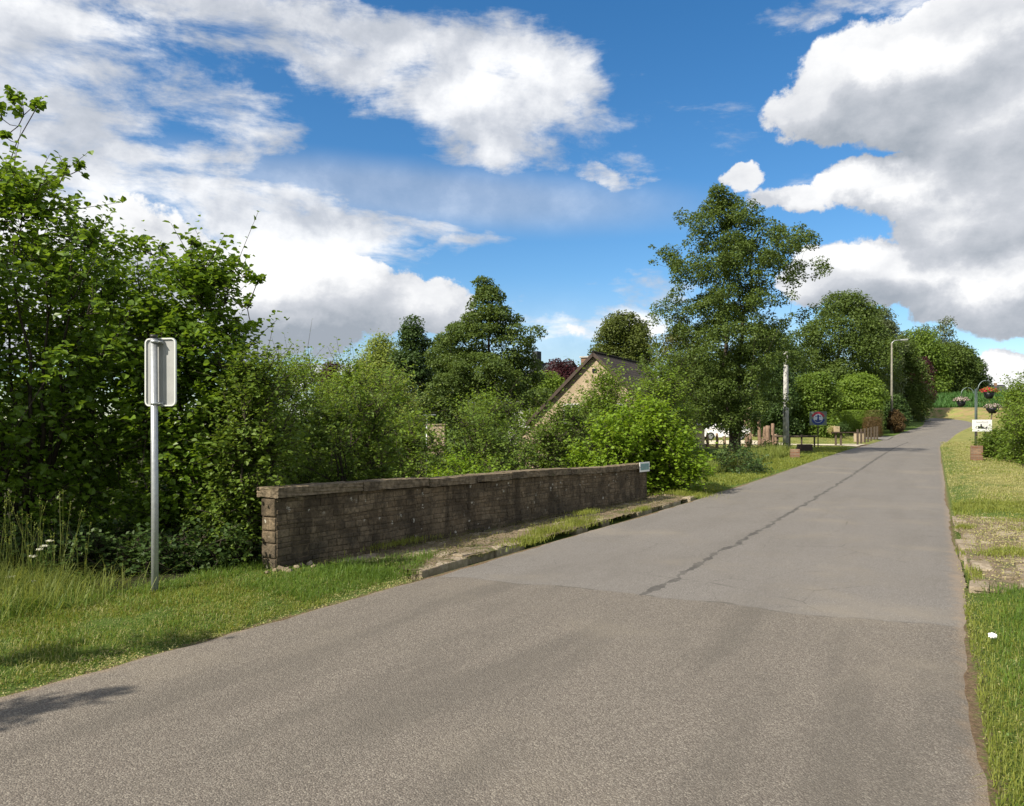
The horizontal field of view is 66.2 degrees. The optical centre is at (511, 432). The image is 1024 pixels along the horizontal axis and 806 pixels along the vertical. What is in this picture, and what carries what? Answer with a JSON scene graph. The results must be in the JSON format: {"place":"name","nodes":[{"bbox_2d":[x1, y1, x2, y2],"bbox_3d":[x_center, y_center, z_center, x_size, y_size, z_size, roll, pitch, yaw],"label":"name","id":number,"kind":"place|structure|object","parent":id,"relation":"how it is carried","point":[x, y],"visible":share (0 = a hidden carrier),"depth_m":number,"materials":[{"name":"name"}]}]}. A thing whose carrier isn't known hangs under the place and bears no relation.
{"place":"outdoors","nodes":[
{"label":"outdoors","id":0,"kind":"place"},
{"bbox_2d":[0,489,91,602],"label":"meadow grass","id":1,"kind":"structure","parent":0,"point":[10,542],"depth_m":7.58,"materials":[{"name":"green plant"}]},
{"bbox_2d":[0,556,402,686],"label":"grass","id":2,"kind":"structure","parent":0,"point":[195,589],"depth_m":6.71,"materials":[{"name":"green plant"}]},
{"bbox_2d":[0,418,989,805],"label":"road","id":3,"kind":"structure","parent":0,"point":[794,636],"depth_m":4.93,"materials":[{"name":"grey asphalt"}]},
{"bbox_2d":[0,400,1023,805],"bbox_3d":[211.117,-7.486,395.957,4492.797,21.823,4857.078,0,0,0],"label":"ground","id":4,"kind":"structure","parent":0,"point":[970,680],"depth_m":6.64,"materials":[{"name":"green plant"}]},
{"bbox_2d":[0,84,204,571],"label":"hazel shrub","id":5,"kind":"object","parent":4,"relation":"on","point":[28,445],"visible":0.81,"depth_m":9.58,"materials":[{"name":"green plant"}]},
{"bbox_2d":[0,217,236,558],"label":"hazel shrub","id":6,"kind":"object","parent":4,"relation":"on","point":[130,495],"visible":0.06,"depth_m":12.80,"materials":[{"name":"green plant"}]},
{"bbox_2d":[0,541,243,626],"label":"wild grass","id":7,"kind":"structure","parent":4,"relation":"on","point":[42,587],"depth_m":7.23,"materials":[{"name":"green plant"}]},
{"bbox_2d":[0,496,261,579],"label":"shrub","id":8,"kind":"object","parent":4,"relation":"on","point":[137,551],"visible":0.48,"depth_m":8.71,"materials":[{"name":"green plant"}]},
{"bbox_2d":[12,210,289,566],"bbox_3d":[-4.147,-0.344,9.876,2.451,5.115,2.913,0,0,0],"label":"hazel shrub","id":9,"kind":"object","parent":4,"relation":"on","point":[198,282],"visible":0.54,"depth_m":9.55,"materials":[{"name":"green plant"}]},
{"bbox_2d":[145,334,176,591],"bbox_3d":[-3.442,0.451,7.630,0.336,2.798,0.107,0,0,11],"label":"road sign","id":10,"kind":"object","parent":4,"relation":"on","point":[160,371],"visible":0.98,"depth_m":7.62,"materials":[{"name":"metal"}]},
{"bbox_2d":[0,561,397,686],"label":"clover","id":11,"kind":"object","parent":4,"relation":"on","point":[149,619],"visible":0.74,"depth_m":6.51,"materials":[{"name":"green plant"}]},
{"bbox_2d":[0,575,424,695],"bbox_3d":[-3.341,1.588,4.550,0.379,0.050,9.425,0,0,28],"label":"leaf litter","id":12,"kind":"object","parent":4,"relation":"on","point":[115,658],"visible":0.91,"depth_m":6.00,"materials":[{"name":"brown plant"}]},
{"bbox_2d":[164,319,320,570],"bbox_3d":[-3.191,0.534,9.248,1.722,3.674,1.608,0,0,0],"label":"shrub","id":13,"kind":"object","parent":4,"relation":"on","point":[242,438],"visible":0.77,"depth_m":9.15,"materials":[{"name":"green plant"}]},
{"bbox_2d":[233,332,352,482],"bbox_3d":[-6.793,0.236,23.985,4.813,6.466,4.915,0,0,31],"label":"shrub","id":14,"kind":"object","parent":4,"relation":"on","point":[307,366],"visible":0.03,"depth_m":23.80,"materials":[{"name":"green plant"}]},
{"bbox_2d":[248,322,370,485],"bbox_3d":[-4.238,0.358,15.612,3.231,5.402,3.297,0,0,17],"label":"shrub","id":15,"kind":"object","parent":4,"relation":"on","point":[301,403],"visible":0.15,"depth_m":15.23,"materials":[{"name":"green plant"}]},
{"bbox_2d":[314,359,340,400],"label":"tree","id":16,"kind":"object","parent":4,"relation":"on","point":[327,369],"visible":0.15,"depth_m":71.38,"materials":[{"name":"green plant"}]},
{"bbox_2d":[220,547,438,602],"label":"grass","id":17,"kind":"structure","parent":4,"relation":"on","point":[362,569],"depth_m":8.34,"materials":[{"name":"green plant"}]},
{"bbox_2d":[274,373,426,484],"bbox_3d":[-2.754,0.657,13.015,2.546,3.216,2.750,0,0,0],"label":"shrub","id":18,"kind":"object","parent":4,"relation":"on","point":[371,432],"visible":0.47,"depth_m":12.75,"materials":[{"name":"green plant"}]},
{"bbox_2d":[300,328,431,478],"bbox_3d":[-5.220,0.181,27.289,5.040,7.564,4.639,0,0,-15],"label":"shrub","id":19,"kind":"object","parent":4,"relation":"on","point":[367,387],"depth_m":26.75,"materials":[{"name":"green plant"}]},
{"bbox_2d":[292,329,452,479],"bbox_3d":[-3.363,0.516,18.166,4.410,5.852,4.694,0,0,0],"label":"shrub","id":20,"kind":"object","parent":4,"relation":"on","point":[348,377],"visible":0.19,"depth_m":17.81,"materials":[{"name":"green plant"}]},
{"bbox_2d":[339,331,411,422],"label":"tree","id":21,"kind":"object","parent":4,"relation":"on","point":[379,348],"visible":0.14,"depth_m":61.07,"materials":[{"name":"green plant"}]},
{"bbox_2d":[349,362,452,477],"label":"shrub","id":22,"kind":"object","parent":4,"relation":"on","point":[411,397],"visible":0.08,"depth_m":20.92,"materials":[{"name":"green plant"}]},
{"bbox_2d":[347,399,463,479],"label":"shrub","id":23,"kind":"object","parent":4,"relation":"on","point":[411,438],"visible":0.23,"depth_m":16.42,"materials":[{"name":"green plant"}]},
{"bbox_2d":[378,314,448,465],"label":"tree","id":24,"kind":"object","parent":4,"relation":"on","point":[413,343],"visible":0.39,"depth_m":49.47,"materials":[{"name":"green plant"}]},
{"bbox_2d":[427,424,445,454],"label":"garden pier","id":25,"kind":"structure","parent":4,"relation":"on","point":[435,427],"depth_m":39.75,"materials":[{"name":"beige stone"}]},
{"bbox_2d":[415,331,471,458],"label":"tree","id":26,"kind":"object","parent":4,"relation":"on","point":[440,415],"visible":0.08,"depth_m":59.06,"materials":[{"name":"green plant"}]},
{"bbox_2d":[257,463,646,573],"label":"parapet wall","id":27,"kind":"structure","parent":4,"relation":"on","point":[305,523],"depth_m":10.95,"materials":[{"name":"stone"}]},
{"bbox_2d":[414,440,518,477],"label":"shrub","id":28,"kind":"object","parent":4,"relation":"on","point":[455,462],"visible":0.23,"depth_m":15.76,"materials":[{"name":"green plant"}]},
{"bbox_2d":[418,371,546,476],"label":"shrub","id":29,"kind":"object","parent":4,"relation":"on","point":[499,411],"visible":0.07,"depth_m":23.71,"materials":[{"name":"green plant"}]},
{"bbox_2d":[412,275,553,471],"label":"tree","id":30,"kind":"object","parent":4,"relation":"on","point":[463,374],"visible":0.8,"depth_m":43.70,"materials":[{"name":"green plant"}]},
{"bbox_2d":[416,367,560,475],"bbox_3d":[-0.594,0.755,18.918,3.517,4.584,3.557,0,0,0],"label":"shrub","id":31,"kind":"object","parent":4,"relation":"on","point":[490,445],"visible":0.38,"depth_m":18.72,"materials":[{"name":"green plant"}]},
{"bbox_2d":[331,494,697,580],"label":"sidewalk","id":32,"kind":"structure","parent":4,"relation":"on","point":[420,546],"depth_m":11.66,"materials":[{"name":"stone"}]},
{"bbox_2d":[344,531,450,555],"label":"grass tuft","id":33,"kind":"object","parent":32,"relation":"on","point":[395,543],"visible":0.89,"depth_m":10.51,"materials":[{"name":"green plant"}]},
{"bbox_2d":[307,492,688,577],"bbox_3d":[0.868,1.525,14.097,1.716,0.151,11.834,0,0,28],"label":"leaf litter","id":34,"kind":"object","parent":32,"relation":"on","point":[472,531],"visible":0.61,"depth_m":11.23,"materials":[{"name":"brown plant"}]},
{"bbox_2d":[485,531,552,552],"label":"grass tuft","id":35,"kind":"object","parent":32,"relation":"on","point":[526,539],"visible":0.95,"depth_m":11.23,"materials":[{"name":"green plant"}]},
{"bbox_2d":[518,523,577,537],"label":"grass tuft","id":36,"kind":"object","parent":32,"relation":"on","point":[547,529],"visible":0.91,"depth_m":12.15,"materials":[{"name":"green plant"}]},
{"bbox_2d":[536,512,621,534],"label":"grass tuft","id":37,"kind":"object","parent":32,"relation":"on","point":[572,522],"visible":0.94,"depth_m":13.33,"materials":[{"name":"green plant"}]},
{"bbox_2d":[564,507,602,515],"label":"grass tuft","id":38,"kind":"object","parent":32,"relation":"on","point":[586,511],"visible":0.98,"depth_m":14.48,"materials":[{"name":"green plant"}]},
{"bbox_2d":[648,488,727,498],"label":"grass tuft","id":39,"kind":"object","parent":32,"relation":"on","point":[687,493],"visible":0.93,"depth_m":19.19,"materials":[{"name":"green plant"}]},
{"bbox_2d":[519,370,565,422],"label":"tree","id":40,"kind":"object","parent":4,"relation":"on","point":[548,382],"visible":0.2,"depth_m":57.38,"materials":[{"name":"green plant"}]},
{"bbox_2d":[508,351,577,443],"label":"tree","id":41,"kind":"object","parent":4,"relation":"on","point":[538,353],"depth_m":93.63,"materials":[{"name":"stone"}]},
{"bbox_2d":[543,358,577,383],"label":"tree","id":42,"kind":"object","parent":4,"relation":"on","point":[563,370],"visible":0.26,"depth_m":77.38,"materials":[{"name":"purple plant"}]},
{"bbox_2d":[502,381,620,469],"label":"shrub","id":43,"kind":"object","parent":4,"relation":"on","point":[561,419],"visible":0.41,"depth_m":22.69,"materials":[{"name":"green plant"}]},
{"bbox_2d":[549,351,659,464],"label":"shrub","id":44,"kind":"object","parent":4,"relation":"on","point":[596,402],"visible":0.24,"depth_m":24.60,"materials":[{"name":"green plant"}]},
{"bbox_2d":[560,392,663,494],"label":"shrub","id":45,"kind":"object","parent":4,"relation":"on","point":[583,457],"visible":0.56,"depth_m":19.48,"materials":[{"name":"green plant"}]},
{"bbox_2d":[518,351,706,467],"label":"house","id":46,"kind":"structure","parent":4,"relation":"on","point":[594,356],"depth_m":51.03,"materials":[{"name":"brick"},{"name":"roof tile"},{"name":"brown wood"}]},
{"bbox_2d":[587,309,657,368],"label":"tree","id":47,"kind":"object","parent":4,"relation":"on","point":[617,336],"visible":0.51,"depth_m":83.45,"materials":[{"name":"green plant"}]},
{"bbox_2d":[603,382,717,494],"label":"shrub","id":48,"kind":"object","parent":4,"relation":"on","point":[674,463],"visible":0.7,"depth_m":19.90,"materials":[{"name":"green plant"}]},
{"bbox_2d":[617,344,711,454],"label":"shrub","id":49,"kind":"object","parent":4,"relation":"on","point":[670,378],"visible":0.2,"depth_m":27.76,"materials":[{"name":"green plant"}]},
{"bbox_2d":[647,329,705,415],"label":"tree","id":50,"kind":"object","parent":4,"relation":"on","point":[667,342],"visible":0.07,"depth_m":75.81,"materials":[{"name":"green plant"}]},
{"bbox_2d":[649,326,707,448],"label":"shrub","id":51,"kind":"object","parent":4,"relation":"on","point":[685,361],"visible":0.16,"depth_m":32.78,"materials":[{"name":"green plant"}]},
{"bbox_2d":[678,400,706,458],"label":"shrub","id":52,"kind":"object","parent":4,"relation":"on","point":[692,425],"visible":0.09,"depth_m":37.87,"materials":[{"name":"green plant"}]},
{"bbox_2d":[686,356,755,427],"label":"tree","id":53,"kind":"object","parent":4,"relation":"on","point":[720,411],"visible":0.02,"depth_m":83.08,"materials":[{"name":"green plant"}]},
{"bbox_2d":[691,431,777,473],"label":"shrub","id":54,"kind":"object","parent":4,"relation":"on","point":[754,466],"visible":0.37,"depth_m":27.97,"materials":[{"name":"green plant"}]},
{"bbox_2d":[636,183,833,454],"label":"tree","id":55,"kind":"object","parent":4,"relation":"on","point":[737,248],"visible":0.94,"depth_m":42.90,"materials":[{"name":"green plant"}]},
{"bbox_2d":[647,447,849,496],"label":"grass","id":56,"kind":"structure","parent":4,"relation":"on","point":[742,477],"depth_m":27.29,"materials":[{"name":"green plant"}]},
{"bbox_2d":[742,432,790,449],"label":"shrub","id":57,"kind":"object","parent":4,"relation":"on","point":[749,445],"visible":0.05,"depth_m":46.22,"materials":[{"name":"green plant"}]},
{"bbox_2d":[741,329,810,399],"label":"tree","id":58,"kind":"object","parent":4,"relation":"on","point":[793,347],"visible":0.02,"depth_m":86.27,"materials":[{"name":"green plant"}]},
{"bbox_2d":[749,361,804,436],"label":"laurel","id":59,"kind":"object","parent":4,"relation":"on","point":[775,416],"visible":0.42,"depth_m":70.73,"materials":[{"name":"green plant"}]},
{"bbox_2d":[783,352,788,446],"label":"utility pole","id":60,"kind":"object","parent":4,"relation":"on","point":[785,414],"visible":0.72,"depth_m":52.90,"materials":[{"name":"concrete"}]},
{"bbox_2d":[705,433,866,448],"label":"grass","id":61,"kind":"structure","parent":4,"relation":"on","point":[808,442],"depth_m":64.50,"materials":[{"name":"green plant"}]},
{"bbox_2d":[775,434,816,446],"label":"rail fence","id":62,"kind":"object","parent":4,"relation":"on","point":[790,437],"visible":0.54,"depth_m":55.02,"materials":[{"name":"brown wood"}]},
{"bbox_2d":[809,411,826,447],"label":"painted sign","id":63,"kind":"object","parent":4,"relation":"on","point":[817,418],"visible":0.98,"depth_m":52.00,"materials":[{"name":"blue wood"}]},
{"bbox_2d":[789,371,847,437],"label":"laurel","id":64,"kind":"object","parent":4,"relation":"on","point":[817,391],"visible":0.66,"depth_m":72.44,"materials":[{"name":"green plant"}]},
{"bbox_2d":[826,421,863,445],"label":"planter table","id":65,"kind":"object","parent":4,"relation":"on","point":[839,428],"visible":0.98,"depth_m":58.44,"materials":[{"name":"brown wood"}]},
{"bbox_2d":[790,288,906,395],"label":"tree","id":66,"kind":"object","parent":4,"relation":"on","point":[852,307],"visible":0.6,"depth_m":88.97,"materials":[{"name":"green plant"}]},
{"bbox_2d":[840,410,867,433],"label":"clipped hedge","id":67,"kind":"object","parent":4,"relation":"on","point":[856,422],"visible":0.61,"depth_m":76.22,"materials":[{"name":"green plant"}]},
{"bbox_2d":[829,371,890,431],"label":"laurel","id":68,"kind":"object","parent":4,"relation":"on","point":[860,391],"visible":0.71,"depth_m":78.38,"materials":[{"name":"green plant"}]},
{"bbox_2d":[862,410,884,436],"bbox_3d":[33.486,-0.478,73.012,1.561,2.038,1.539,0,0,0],"label":"clipped hedge","id":69,"kind":"object","parent":4,"relation":"on","point":[871,422],"visible":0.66,"depth_m":72.60,"materials":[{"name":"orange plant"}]},
{"bbox_2d":[849,303,909,394],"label":"tree","id":70,"kind":"object","parent":4,"relation":"on","point":[890,323],"visible":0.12,"depth_m":97.48,"materials":[{"name":"green plant"}]},
{"bbox_2d":[885,409,906,432],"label":"shrub","id":71,"kind":"object","parent":4,"relation":"on","point":[896,419],"visible":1,"depth_m":79.56,"materials":[{"name":"brown plant"}]},
{"bbox_2d":[881,393,912,429],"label":"shrub","id":72,"kind":"object","parent":4,"relation":"on","point":[900,403],"visible":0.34,"depth_m":85.03,"materials":[{"name":"green plant"}]},
{"bbox_2d":[890,339,907,432],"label":"street lamp","id":73,"kind":"object","parent":4,"relation":"on","point":[891,404],"visible":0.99,"depth_m":79.92,"materials":[{"name":"metal"}]},
{"bbox_2d":[889,335,937,421],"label":"tree","id":74,"kind":"object","parent":4,"relation":"on","point":[915,388],"visible":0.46,"depth_m":102.63,"materials":[{"name":"green plant"}]},
{"bbox_2d":[910,356,938,402],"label":"tree","id":75,"kind":"object","parent":4,"relation":"on","point":[931,366],"visible":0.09,"depth_m":111.87,"materials":[{"name":"green plant"}]},
{"bbox_2d":[896,326,956,393],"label":"tree","id":76,"kind":"object","parent":4,"relation":"on","point":[932,349],"visible":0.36,"depth_m":157.01,"materials":[{"name":"green plant"}]},
{"bbox_2d":[931,316,957,343],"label":"tree","id":77,"kind":"object","parent":4,"relation":"on","point":[944,330],"visible":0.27,"depth_m":184.19,"materials":[{"name":"green plant"}]},
{"bbox_2d":[935,339,983,393],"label":"tree","id":78,"kind":"object","parent":4,"relation":"on","point":[958,354],"visible":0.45,"depth_m":160.66,"materials":[{"name":"green plant"}]},
{"bbox_2d":[919,389,1023,407],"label":"maize","id":79,"kind":"object","parent":4,"relation":"on","point":[945,400],"visible":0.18,"depth_m":134.11,"materials":[{"name":"green plant"}]},
{"bbox_2d":[951,344,995,391],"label":"tree","id":80,"kind":"object","parent":4,"relation":"on","point":[983,384],"visible":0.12,"depth_m":163.83,"materials":[{"name":"green plant"}]},
{"bbox_2d":[961,380,990,419],"bbox_3d":[23.646,-0.651,40.014,1.546,4.041,0.092,0,0,0],"label":"basket stand","id":81,"kind":"object","parent":4,"relation":"on","point":[976,398],"visible":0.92,"depth_m":39.99,"materials":[{"name":"grey metal"}]},
{"bbox_2d":[953,394,969,406],"bbox_3d":[22.889,-1.637,39.994,0.762,0.648,0.790,0,0,-12],"label":"flower basket","id":82,"kind":"object","parent":81,"relation":"hanging from","point":[961,401],"visible":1,"depth_m":39.84,"materials":[{"name":"plastic"}]},
{"bbox_2d":[979,386,999,398],"bbox_3d":[24.312,-2.057,39.995,0.924,0.679,0.910,0,0,0],"label":"flower basket","id":83,"kind":"object","parent":81,"relation":"hanging from","point":[988,392],"visible":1,"depth_m":39.82,"materials":[{"name":"plastic"}]},
{"bbox_2d":[970,446,982,460],"bbox_3d":[20.715,0.966,35.000,0.380,0.752,0.380,0,0,9],"label":"brick post","id":84,"kind":"object","parent":4,"relation":"on","point":[976,452],"visible":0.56,"depth_m":34.82,"materials":[{"name":"brown brick"}]},
{"bbox_2d":[972,420,991,443],"bbox_3d":[23.046,0.383,38.514,0.962,2.012,0.082,0,0,0],"label":"notice board","id":85,"kind":"object","parent":4,"relation":"on","point":[981,423],"visible":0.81,"depth_m":38.48,"materials":[{"name":"white wood"}]},
{"bbox_2d":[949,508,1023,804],"bbox_3d":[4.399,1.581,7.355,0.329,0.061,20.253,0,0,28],"label":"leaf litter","id":86,"kind":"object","parent":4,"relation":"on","point":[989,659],"visible":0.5,"depth_m":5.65,"materials":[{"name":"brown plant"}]},
{"bbox_2d":[950,496,1023,516],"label":"grass","id":87,"kind":"structure","parent":4,"relation":"on","point":[986,508],"depth_m":15.77,"materials":[{"name":"green plant"}]},
{"bbox_2d":[983,403,1001,434],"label":"flower planter","id":88,"kind":"object","parent":4,"relation":"on","point":[991,408],"visible":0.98,"depth_m":42.82,"materials":[{"name":"pink plant"}]},
{"bbox_2d":[967,373,1023,464],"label":"shrub","id":89,"kind":"object","parent":4,"relation":"on","point":[1015,432],"visible":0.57,"depth_m":33.45,"materials":[{"name":"green plant"}]},
{"bbox_2d":[969,425,1023,461],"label":"shrub","id":90,"kind":"object","parent":4,"relation":"on","point":[991,445],"visible":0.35,"depth_m":36.85,"materials":[{"name":"green plant"}]},
{"bbox_2d":[970,372,1023,439],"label":"shrub","id":91,"kind":"object","parent":4,"relation":"on","point":[1016,388],"visible":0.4,"depth_m":52.32,"materials":[{"name":"green plant"}]},
{"bbox_2d":[974,597,1023,805],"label":"clover","id":92,"kind":"object","parent":4,"relation":"on","point":[1003,674],"visible":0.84,"depth_m":5.29,"materials":[{"name":"green plant"}]},
{"bbox_2d":[0,0,1023,426],"label":"sky","id":93,"kind":"structure","parent":0,"point":[391,156],"materials":[{"name":"blue"}]},
{"bbox_2d":[653,440,795,480],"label":"wild grass","id":94,"kind":"structure","parent":0,"point":[779,451],"depth_m":36.17,"materials":[{"name":"green plant"}]},
{"bbox_2d":[705,440,863,445],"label":"driveway","id":95,"kind":"structure","parent":0,"point":[720,442],"depth_m":62.30,"materials":[{"name":"beige concrete"}]},
{"bbox_2d":[705,424,749,439],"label":"parked car","id":96,"kind":"object","parent":95,"relation":"on","point":[712,433],"visible":0.15,"depth_m":65.13,"materials":[{"name":"paint"}]},
{"bbox_2d":[941,441,1023,507],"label":"grass","id":97,"kind":"structure","parent":0,"point":[949,480],"depth_m":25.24,"materials":[{"name":"green plant"}]},
{"bbox_2d":[952,515,1023,592],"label":"stone path","id":98,"kind":"structure","parent":0,"point":[984,565],"depth_m":9.72,"materials":[{"name":"beige stone"}]},
{"bbox_2d":[962,564,984,586],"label":"grass tuft","id":99,"kind":"object","parent":98,"relation":"on","point":[975,571],"visible":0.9,"depth_m":8.62,"materials":[{"name":"green plant"}]},
{"bbox_2d":[954,515,1023,524],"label":"grass tuft","id":100,"kind":"object","parent":98,"relation":"on","point":[1013,519],"visible":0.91,"depth_m":13.49,"materials":[{"name":"green plant"}]},
{"bbox_2d":[955,541,1023,559],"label":"grass tuft","id":101,"kind":"object","parent":98,"relation":"on","point":[1013,551],"visible":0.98,"depth_m":10.03,"materials":[{"name":"green plant"}]},
{"bbox_2d":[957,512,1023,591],"bbox_3d":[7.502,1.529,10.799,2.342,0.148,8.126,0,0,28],"label":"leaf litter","id":102,"kind":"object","parent":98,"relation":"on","point":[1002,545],"visible":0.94,"depth_m":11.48,"materials":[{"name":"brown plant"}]},
{"bbox_2d":[961,580,1023,805],"bbox_3d":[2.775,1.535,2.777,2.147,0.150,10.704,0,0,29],"label":"grass","id":103,"kind":"structure","parent":0,"point":[993,739],"depth_m":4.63,"materials":[{"name":"green plant"}]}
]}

